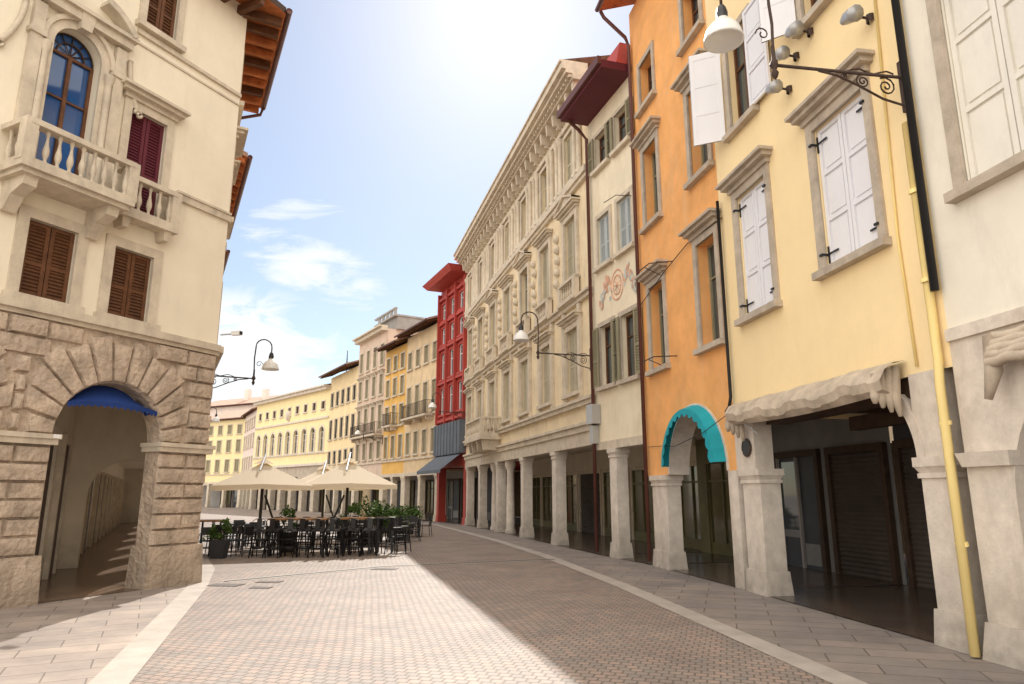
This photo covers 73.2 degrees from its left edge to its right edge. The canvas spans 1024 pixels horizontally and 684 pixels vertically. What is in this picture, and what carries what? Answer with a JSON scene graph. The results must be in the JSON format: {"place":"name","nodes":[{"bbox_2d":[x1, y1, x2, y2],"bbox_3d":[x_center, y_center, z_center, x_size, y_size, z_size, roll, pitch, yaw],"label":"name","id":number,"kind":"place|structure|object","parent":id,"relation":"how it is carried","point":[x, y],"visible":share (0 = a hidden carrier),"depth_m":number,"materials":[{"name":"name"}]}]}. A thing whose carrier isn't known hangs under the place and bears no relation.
{"place":"outdoors","nodes":[
{"label":"outdoors","id":0,"kind":"place"},
{"bbox_2d":[0,585,187,683],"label":"pavement","id":1,"kind":"structure","parent":0,"point":[84,640],"depth_m":9.07,"materials":[{"name":"stone"}]},
{"bbox_2d":[0,0,292,609],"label":"corner palazzo","id":2,"kind":"structure","parent":1,"relation":"on","point":[123,134],"depth_m":13.71,"materials":[{"name":"beige stone"}]},
{"bbox_2d":[35,425,74,579],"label":"passage doors","id":3,"kind":"structure","parent":2,"relation":"in","point":[67,441],"depth_m":14.99,"materials":[{"name":"stone"}]},
{"bbox_2d":[36,33,93,174],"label":"windows","id":4,"kind":"structure","parent":2,"relation":"in","point":[66,104],"depth_m":13.10,"materials":[{"name":"blue glass"}]},
{"bbox_2d":[80,480,93,553],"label":"shopfronts","id":5,"kind":"object","parent":2,"relation":"on","point":[86,520],"visible":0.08,"depth_m":21.40,"materials":[{"name":"brown wood"}]},
{"bbox_2d":[86,472,111,546],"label":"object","id":6,"kind":"object","parent":2,"relation":"on","point":[100,506],"visible":0.88,"depth_m":26.01,"materials":[{"name":"wood"}]},
{"bbox_2d":[106,476,124,532],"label":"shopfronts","id":7,"kind":"object","parent":2,"relation":"on","point":[115,503],"visible":0.88,"depth_m":35.65,"materials":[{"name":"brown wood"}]},
{"bbox_2d":[111,461,143,479],"bbox_3d":[-20.346,8.432,37.937,2.700,3.400,12.990,6,-14,-26],"label":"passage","id":8,"kind":"object","parent":2,"relation":"on","point":[118,469],"visible":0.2,"depth_m":36.54},
{"bbox_2d":[88,551,214,683],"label":"kerb stones","id":9,"kind":"object","parent":1,"relation":"on","point":[126,664],"visible":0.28,"depth_m":8.74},
{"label":"walls","id":10,"kind":"object","parent":1,"relation":"on","visible":0},
{"bbox_2d":[230,151,247,216],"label":"roof","id":11,"kind":"structure","parent":10,"relation":"on","point":[236,186],"depth_m":22.49,"materials":[{"name":"brown wood"}]},
{"bbox_2d":[228,155,252,239],"bbox_3d":[-9.640,-4.883,24.250,0.150,0.150,7.590,6,-14,-26],"label":"gutter","id":12,"kind":"object","parent":11,"relation":"attached to","point":[243,181],"visible":0.77,"depth_m":22.88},
{"bbox_2d":[213,339,278,387],"bbox_3d":[-8.089,0.687,20.735,2.138,1.751,0.517,8,-15,-32],"label":"wall street lamp","id":13,"kind":"object","parent":10,"relation":"attached to","point":[270,364],"visible":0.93,"depth_m":20.98,"materials":[{"name":"metal"}]},
{"bbox_2d":[92,0,633,494],"label":"sky","id":14,"kind":"structure","parent":0,"point":[384,128],"materials":[{"name":"blue"}]},
{"bbox_2d":[425,518,461,520],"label":"arcade floor","id":15,"kind":"structure","parent":0,"point":[448,519],"depth_m":48.58,"materials":[{"name":"stone"}]},
{"bbox_2d":[402,474,436,520],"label":"pillars","id":16,"kind":"structure","parent":15,"relation":"on","point":[421,491],"depth_m":48.63,"materials":[{"name":"stone"}]},
{"bbox_2d":[446,478,476,520],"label":"shopfronts","id":17,"kind":"object","parent":15,"relation":"on","point":[454,494],"visible":0.73,"depth_m":50.03,"materials":[{"name":"black glass"}]},
{"bbox_2d":[442,521,490,523],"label":"arcade floor","id":18,"kind":"structure","parent":0,"point":[457,522],"depth_m":43.56,"materials":[{"name":"stone"}]},
{"bbox_2d":[435,466,465,524],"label":"pillars","id":19,"kind":"structure","parent":18,"relation":"on","point":[441,498],"depth_m":45.40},
{"bbox_2d":[129,508,832,683],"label":"cobbled street","id":20,"kind":"structure","parent":0,"point":[537,622],"depth_m":9.42,"materials":[{"name":"stone"}]},
{"bbox_2d":[202,518,232,558],"bbox_3d":[-8.427,5.595,19.755,0.808,1.144,0.594,4,-13,-18],"label":"potted bush","id":21,"kind":"object","parent":20,"relation":"on","point":[219,547],"visible":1,"depth_m":19.59,"materials":[{"name":"green plant"}]},
{"bbox_2d":[210,453,312,552],"bbox_3d":[-8.000,5.105,22.017,2.970,3.071,2.970,4,-13,-19],"label":"patio umbrella","id":22,"kind":"object","parent":20,"relation":"on","point":[263,475],"visible":0.95,"depth_m":21.22,"materials":[{"name":"beige fabric"}]},
{"bbox_2d":[267,518,330,556],"bbox_3d":[-6.350,5.799,20.534,1.700,1.080,0.700,1,-12,-3],"label":"table","id":23,"kind":"object","parent":20,"relation":"on","point":[274,549],"visible":0.57,"depth_m":20.37,"materials":[{"name":"brown wood"}]},
{"bbox_2d":[292,518,314,557],"bbox_3d":[-6.040,5.696,20.096,0.488,1.092,0.492,-1,-12,6],"label":"chair","id":24,"kind":"object","parent":20,"relation":"on","point":[302,529],"visible":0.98,"depth_m":19.96,"materials":[{"name":"black metal"}]},
{"bbox_2d":[285,460,363,537],"bbox_3d":[-7.600,6.346,27.785,2.970,3.120,2.970,4,-13,-17],"label":"patio umbrella","id":25,"kind":"object","parent":20,"relation":"on","point":[325,468],"visible":0.41,"depth_m":27.68,"materials":[{"name":"beige fabric"}]},
{"bbox_2d":[322,519,341,557],"bbox_3d":[-5.200,5.695,20.089,0.488,1.092,0.492,0,-12,1],"label":"chair","id":26,"kind":"object","parent":20,"relation":"on","point":[332,526],"visible":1,"depth_m":19.96,"materials":[{"name":"black metal"}]},
{"bbox_2d":[306,452,396,549],"bbox_3d":[-5.550,5.314,23.200,2.970,3.170,2.970,4,-13,-17],"label":"patio umbrella","id":27,"kind":"object","parent":20,"relation":"on","point":[348,474],"visible":0.87,"depth_m":22.37,"materials":[{"name":"beige fabric"}]},
{"bbox_2d":[353,495,391,541],"bbox_3d":[-5.154,6.564,25.617,1.506,1.765,1.359,0,-12,0],"label":"potted bush","id":28,"kind":"object","parent":20,"relation":"on","point":[375,511],"visible":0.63,"depth_m":25.38,"materials":[{"name":"green plant"}]},
{"bbox_2d":[223,559,539,581],"bbox_3d":[-2.654,5.618,17.214,8.854,0.001,1.318,8,-15,-34],"label":"drain border","id":29,"kind":"object","parent":20,"relation":"on","point":[367,568],"visible":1,"depth_m":16.69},
{"bbox_2d":[243,509,867,683],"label":"kerb stones","id":30,"kind":"object","parent":20,"relation":"on","point":[826,673],"visible":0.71,"depth_m":9.32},
{"bbox_2d":[202,505,1023,683],"bbox_3d":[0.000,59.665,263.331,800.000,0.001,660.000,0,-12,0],"label":"ground","id":31,"kind":"structure","parent":0,"point":[866,652],"depth_m":9.44,"materials":[{"name":"stone"}]},
{"bbox_2d":[210,404,256,415],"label":"walls","id":32,"kind":"structure","parent":31,"relation":"on","point":[220,410],"depth_m":108.13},
{"bbox_2d":[211,395,276,407],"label":"roof","id":33,"kind":"structure","parent":32,"relation":"on","point":[229,402],"depth_m":109.91,"materials":[{"name":"brown wood"}]},
{"bbox_2d":[205,418,277,505],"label":"walls","id":34,"kind":"structure","parent":31,"relation":"on","point":[231,456],"depth_m":92.84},
{"bbox_2d":[206,425,241,471],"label":"shutters","id":35,"kind":"object","parent":34,"relation":"attached to","point":[228,449],"visible":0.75,"depth_m":93.05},
{"bbox_2d":[205,423,242,472],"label":"trim","id":36,"kind":"structure","parent":34,"relation":"attached to","point":[225,448],"depth_m":92.76,"materials":[{"name":"stone"}]},
{"bbox_2d":[241,410,256,469],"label":"walls","id":37,"kind":"structure","parent":31,"relation":"on","point":[248,452],"depth_m":86.76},
{"bbox_2d":[241,415,255,471],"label":"trim","id":38,"kind":"structure","parent":37,"relation":"attached to","point":[249,424],"depth_m":87.09,"materials":[{"name":"stone"}]},
{"bbox_2d":[249,383,350,511],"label":"town palazzo","id":39,"kind":"structure","parent":31,"relation":"on","point":[291,433],"depth_m":75.10,"materials":[{"name":"yellow paint"}]},
{"bbox_2d":[257,428,323,456],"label":"windows","id":40,"kind":"structure","parent":39,"relation":"in","point":[322,431],"depth_m":75.08,"materials":[{"name":"beige glass"}]},
{"bbox_2d":[326,366,358,469],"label":"walls","id":41,"kind":"structure","parent":31,"relation":"on","point":[346,379],"depth_m":66.15,"materials":[{"name":"yellow paint"}]},
{"bbox_2d":[327,383,356,465],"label":"trim","id":42,"kind":"structure","parent":41,"relation":"attached to","point":[333,407],"depth_m":65.88,"materials":[{"name":"stone"}]},
{"bbox_2d":[328,385,355,463],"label":"shutters","id":43,"kind":"object","parent":41,"relation":"attached to","point":[341,424],"visible":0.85,"depth_m":66.05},
{"bbox_2d":[382,343,407,473],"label":"walls","id":44,"kind":"structure","parent":31,"relation":"on","point":[392,467],"depth_m":54.47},
{"bbox_2d":[381,350,405,460],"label":"trim","id":45,"kind":"structure","parent":44,"relation":"attached to","point":[393,396],"depth_m":54.62,"materials":[{"name":"stone"}]},
{"bbox_2d":[385,353,404,458],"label":"shutters","id":46,"kind":"object","parent":44,"relation":"attached to","point":[394,407],"visible":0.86,"depth_m":54.59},
{"bbox_2d":[354,328,477,505],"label":"walls","id":47,"kind":"structure","parent":31,"relation":"on","point":[388,335],"depth_m":59.08,"materials":[{"name":"paint"}]},
{"bbox_2d":[349,421,381,442],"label":"balcony","id":48,"kind":"structure","parent":47,"relation":"attached to","point":[354,437],"depth_m":58.18,"materials":[{"name":"stone"}]},
{"bbox_2d":[354,341,384,461],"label":"trim","id":49,"kind":"structure","parent":47,"relation":"attached to","point":[371,404],"depth_m":59.53,"materials":[{"name":"stone"}]},
{"bbox_2d":[352,324,387,344],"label":"cornice","id":50,"kind":"structure","parent":47,"relation":"attached to","point":[375,331],"depth_m":60.12,"materials":[{"name":"stone"}]},
{"bbox_2d":[357,344,383,460],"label":"shutters","id":51,"kind":"object","parent":47,"relation":"attached to","point":[380,406],"visible":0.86,"depth_m":59.75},
{"bbox_2d":[374,307,424,331],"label":"penthouse","id":52,"kind":"object","parent":47,"relation":"on","point":[399,321],"visible":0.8,"depth_m":59.05,"materials":[{"name":"concrete"}]},
{"bbox_2d":[403,323,520,516],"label":"walls","id":53,"kind":"structure","parent":31,"relation":"on","point":[421,374],"depth_m":50.56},
{"bbox_2d":[400,399,433,424],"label":"balcony","id":54,"kind":"structure","parent":53,"relation":"attached to","point":[418,417],"depth_m":49.27,"materials":[{"name":"stone"}]},
{"bbox_2d":[397,315,436,338],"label":"roof","id":55,"kind":"structure","parent":53,"relation":"on","point":[428,322],"depth_m":50.75,"materials":[{"name":"tile"}]},
{"bbox_2d":[403,339,436,456],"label":"trim","id":56,"kind":"structure","parent":53,"relation":"attached to","point":[415,385],"depth_m":50.12,"materials":[{"name":"stone"}]},
{"bbox_2d":[407,342,436,454],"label":"shutters","id":57,"kind":"object","parent":53,"relation":"attached to","point":[425,390],"visible":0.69,"depth_m":50.15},
{"bbox_2d":[439,271,520,469],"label":"walls","id":58,"kind":"structure","parent":31,"relation":"on","point":[458,461],"depth_m":44.94,"materials":[{"name":"paint"}]},
{"bbox_2d":[417,453,460,474],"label":"awning","id":59,"kind":"object","parent":58,"relation":"attached to","point":[436,464],"visible":0.9,"depth_m":43.19,"materials":[{"name":"grey fabric"}]},
{"bbox_2d":[422,263,465,292],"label":"roof","id":60,"kind":"structure","parent":58,"relation":"on","point":[445,277],"depth_m":45.55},
{"bbox_2d":[433,419,465,456],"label":"sign band","id":61,"kind":"object","parent":58,"relation":"attached to","point":[448,438],"visible":0.99,"depth_m":43.35,"materials":[{"name":"grey metal"}]},
{"bbox_2d":[435,274,466,424],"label":"fins","id":62,"kind":"object","parent":58,"relation":"attached to","point":[455,341],"visible":0.81,"depth_m":45.24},
{"bbox_2d":[438,288,463,417],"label":"trim","id":63,"kind":"structure","parent":58,"relation":"attached to","point":[458,371],"depth_m":45.39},
{"bbox_2d":[441,291,463,414],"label":"windows","id":64,"kind":"structure","parent":58,"relation":"attached to","point":[461,355],"depth_m":45.24,"materials":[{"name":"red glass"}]},
{"bbox_2d":[453,55,700,553],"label":"long palazzo","id":65,"kind":"structure","parent":31,"relation":"on","point":[522,248],"depth_m":29.13,"materials":[{"name":"beige stone"}]},
{"bbox_2d":[513,311,590,370],"bbox_3d":[1.284,-0.019,22.167,2.630,1.845,0.518,4,-13,-20],"label":"wall street lamp","id":66,"kind":"object","parent":65,"relation":"attached to","point":[521,336],"visible":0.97,"depth_m":21.94,"materials":[{"name":"metal"}]},
{"bbox_2d":[566,119,598,551],"bbox_3d":[2.180,-0.708,22.066,0.878,14.247,0.120,4,-13,-17],"label":"downpipe","id":67,"kind":"object","parent":65,"relation":"attached to","point":[575,127],"visible":0.97,"depth_m":22.16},
{"bbox_2d":[586,404,600,443],"bbox_3d":[2.526,2.545,21.384,0.280,1.200,0.450,4,-13,-17],"label":"meter box","id":68,"kind":"object","parent":65,"relation":"attached to","point":[593,416],"visible":0.96,"depth_m":21.27,"materials":[{"name":"grey metal"}]},
{"bbox_2d":[607,42,629,63],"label":"roof","id":69,"kind":"structure","parent":65,"relation":"attached to","point":[619,54],"depth_m":21.10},
{"bbox_2d":[629,0,728,416],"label":"walls","id":70,"kind":"structure","parent":31,"relation":"on","point":[687,377],"depth_m":17.31,"materials":[{"name":"paint"}]},
{"bbox_2d":[629,0,724,376],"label":"trim","id":71,"kind":"structure","parent":70,"relation":"attached to","point":[642,142],"depth_m":16.95,"materials":[{"name":"grey stone"}]},
{"bbox_2d":[648,0,719,363],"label":"windows","id":72,"kind":"structure","parent":70,"relation":"attached to","point":[711,264],"depth_m":16.37,"materials":[{"name":"brown glass"}]},
{"bbox_2d":[695,439,707,551],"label":"arcade back wall","id":73,"kind":"structure","parent":31,"relation":"on","point":[701,451],"depth_m":21.95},
{"bbox_2d":[589,77,904,553],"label":"walls","id":74,"kind":"structure","parent":31,"relation":"on","point":[620,412],"depth_m":21.11,"materials":[{"name":"paint"}]},
{"bbox_2d":[557,55,631,125],"bbox_3d":[2.619,-7.995,22.224,1.220,0.350,3.290,4,-13,-17],"label":"eave","id":75,"kind":"object","parent":74,"relation":"attached to","point":[597,86],"visible":0.86,"depth_m":21.84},
{"bbox_2d":[590,96,639,391],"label":"trim","id":76,"kind":"structure","parent":74,"relation":"attached to","point":[616,150],"depth_m":21.16,"materials":[{"name":"stone"}]},
{"bbox_2d":[587,94,643,388],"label":"shutters","id":77,"kind":"object","parent":74,"relation":"attached to","point":[625,222],"visible":0.77,"depth_m":20.82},
{"bbox_2d":[599,111,634,383],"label":"windows","id":78,"kind":"structure","parent":74,"relation":"attached to","point":[629,318],"depth_m":21.38,"materials":[{"name":"grey glass"}]},
{"bbox_2d":[599,261,635,308],"bbox_3d":[3.176,-1.700,20.784,0.084,1.092,2.500,4,-13,-17],"label":"fresco","id":79,"kind":"object","parent":74,"relation":"attached to","point":[628,273],"visible":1,"depth_m":20.75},
{"bbox_2d":[599,10,651,561],"bbox_3d":[3.108,-2.222,19.314,0.954,16.025,0.110,2,-13,-10],"label":"downpipe","id":80,"kind":"object","parent":74,"relation":"attached to","point":[624,37],"visible":0.99,"depth_m":19.12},
{"bbox_2d":[771,419,906,585],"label":"arcade back wall","id":81,"kind":"structure","parent":31,"relation":"on","point":[820,434],"depth_m":16.37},
{"bbox_2d":[600,552,733,563],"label":"arcade floor","id":82,"kind":"structure","parent":0,"point":[699,557],"depth_m":19.43,"materials":[{"name":"tile"}]},
{"bbox_2d":[606,448,633,558],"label":"pillars","id":83,"kind":"structure","parent":82,"relation":"on","point":[620,545],"depth_m":19.94,"materials":[{"name":"white stone"}]},
{"bbox_2d":[596,435,642,450],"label":"lintel","id":84,"kind":"structure","parent":83,"relation":"on","point":[633,442],"depth_m":19.84,"materials":[{"name":"stone"}]},
{"bbox_2d":[703,459,732,555],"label":"shopfronts","id":85,"kind":"object","parent":82,"relation":"on","point":[718,513],"visible":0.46,"depth_m":21.01,"materials":[{"name":"black glass"}]},
{"bbox_2d":[674,563,903,587],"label":"arcade floor","id":86,"kind":"structure","parent":0,"point":[801,577],"depth_m":15.22,"materials":[{"name":"tile"}]},
{"bbox_2d":[649,403,748,589],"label":"pillars","id":87,"kind":"structure","parent":86,"relation":"on","point":[669,553],"depth_m":16.77,"materials":[{"name":"white stone"}]},
{"bbox_2d":[646,393,736,475],"bbox_3d":[4.276,2.288,16.181,0.500,1.570,4.778,2,-13,-10],"label":"arcade","id":88,"kind":"object","parent":87,"relation":"on","point":[658,423],"visible":0.47,"depth_m":16.89,"materials":[{"name":"orange paint"}]},
{"bbox_2d":[661,405,725,466],"bbox_3d":[3.982,2.101,15.606,0.255,1.350,2.927,2,-13,-10],"label":"awning","id":89,"kind":"object","parent":88,"relation":"attached to","point":[702,417],"visible":1,"depth_m":14.80,"materials":[{"name":"fabric"}]},
{"bbox_2d":[773,442,902,583],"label":"shopfronts","id":90,"kind":"object","parent":86,"relation":"on","point":[862,519],"visible":0.93,"depth_m":15.71,"materials":[{"name":"brown metal"}]},
{"bbox_2d":[705,0,952,418],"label":"walls","id":91,"kind":"structure","parent":0,"point":[854,317],"depth_m":11.24,"materials":[{"name":"paint"}]},
{"bbox_2d":[733,0,816,117],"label":"windows","id":92,"kind":"structure","parent":91,"relation":"attached to","point":[741,79],"depth_m":14.43,"materials":[{"name":"brown glass"}]},
{"bbox_2d":[688,0,877,311],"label":"shutters","id":93,"kind":"object","parent":91,"relation":"attached to","point":[847,191],"visible":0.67,"depth_m":12.36,"materials":[{"name":"wood"}]},
{"bbox_2d":[785,20,813,37],"bbox_3d":[4.832,-5.195,11.543,0.468,0.268,0.377,0,-12,0],"label":"floodlight","id":94,"kind":"object","parent":91,"relation":"attached to","point":[794,28],"visible":1,"depth_m":11.42,"materials":[{"name":"metal"}]},
{"bbox_2d":[715,0,892,326],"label":"trim","id":95,"kind":"structure","parent":91,"relation":"attached to","point":[824,101],"depth_m":11.30,"materials":[{"name":"grey stone"}]},
{"bbox_2d":[703,0,905,112],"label":"wall street lamp","id":96,"kind":"object","parent":91,"relation":"attached to","point":[724,33],"visible":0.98,"depth_m":9.14,"materials":[{"name":"metal"}]},
{"bbox_2d":[733,99,878,312],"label":"hinges","id":97,"kind":"object","parent":91,"relation":"attached to","point":[817,146],"visible":0.69,"depth_m":11.34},
{"bbox_2d":[725,360,902,440],"bbox_3d":[4.633,1.084,11.221,0.414,0.744,4.601,2,-13,-8],"label":"awning","id":98,"kind":"object","parent":91,"relation":"attached to","point":[881,384],"visible":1,"depth_m":10.31,"materials":[{"name":"fabric"}]},
{"bbox_2d":[716,0,980,657],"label":"downpipe","id":99,"kind":"object","parent":91,"relation":"attached to","point":[929,278],"visible":0.92,"depth_m":8.67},
{"bbox_2d":[840,4,873,24],"bbox_3d":[5.043,-4.710,10.019,0.468,0.268,0.377,0,-12,0],"label":"floodlight","id":100,"kind":"object","parent":91,"relation":"attached to","point":[853,13],"visible":0.99,"depth_m":9.90,"materials":[{"name":"metal"}]},
{"bbox_2d":[771,586,982,655],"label":"arcade floor","id":101,"kind":"structure","parent":0,"point":[907,610],"depth_m":11.38,"materials":[{"name":"tile"}]},
{"bbox_2d":[735,368,987,654],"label":"pillars","id":102,"kind":"structure","parent":101,"relation":"on","point":[768,574],"depth_m":8.68,"materials":[{"name":"white stone"}]},
{"bbox_2d":[766,378,910,430],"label":"lintel","id":103,"kind":"structure","parent":102,"relation":"on","point":[874,416],"depth_m":11.79,"materials":[{"name":"brown wood"}]},
{"bbox_2d":[892,438,935,590],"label":"shopfronts","id":104,"kind":"object","parent":101,"relation":"on","point":[915,532],"visible":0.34,"depth_m":13.61,"materials":[{"name":"brown metal"}]},
{"bbox_2d":[902,0,1023,328],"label":"walls","id":105,"kind":"structure","parent":0,"point":[979,239],"depth_m":8.27,"materials":[{"name":"paint"}]},
{"bbox_2d":[925,0,1023,203],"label":"trim","id":106,"kind":"structure","parent":105,"relation":"attached to","point":[962,189],"depth_m":8.39,"materials":[{"name":"grey stone"}]},
{"bbox_2d":[944,0,1023,178],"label":"shutters","id":107,"kind":"object","parent":105,"relation":"attached to","point":[986,37],"visible":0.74,"depth_m":8.03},
{"label":"arcade floor","id":108,"kind":"structure","parent":0,"visible":0},
{"bbox_2d":[380,476,402,516],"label":"pillars","id":109,"kind":"structure","parent":108,"relation":"on","point":[393,496],"depth_m":53.28,"materials":[{"name":"stone"}]},
{"bbox_2d":[424,480,434,516],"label":"shopfronts","id":110,"kind":"object","parent":108,"relation":"on","point":[429,497],"visible":0.63,"depth_m":54.16,"materials":[{"name":"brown wood"}]},
{"label":"arcade floor","id":111,"kind":"structure","parent":0,"visible":0},
{"bbox_2d":[324,490,352,513],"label":"pillars","id":112,"kind":"structure","parent":111,"relation":"on","point":[334,502],"depth_m":65.54,"materials":[{"name":"stone"}]},
{"label":"arcade floor","id":113,"kind":"structure","parent":0,"visible":0},
{"bbox_2d":[944,306,1023,671],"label":"arcade","id":114,"kind":"object","parent":113,"relation":"on","point":[991,458],"visible":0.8,"depth_m":7.63,"materials":[{"name":"white stone"}]},
{"bbox_2d":[982,324,1023,399],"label":"awning","id":115,"kind":"object","parent":114,"relation":"attached to","point":[1001,348],"visible":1,"depth_m":7.45,"materials":[{"name":"fabric"}]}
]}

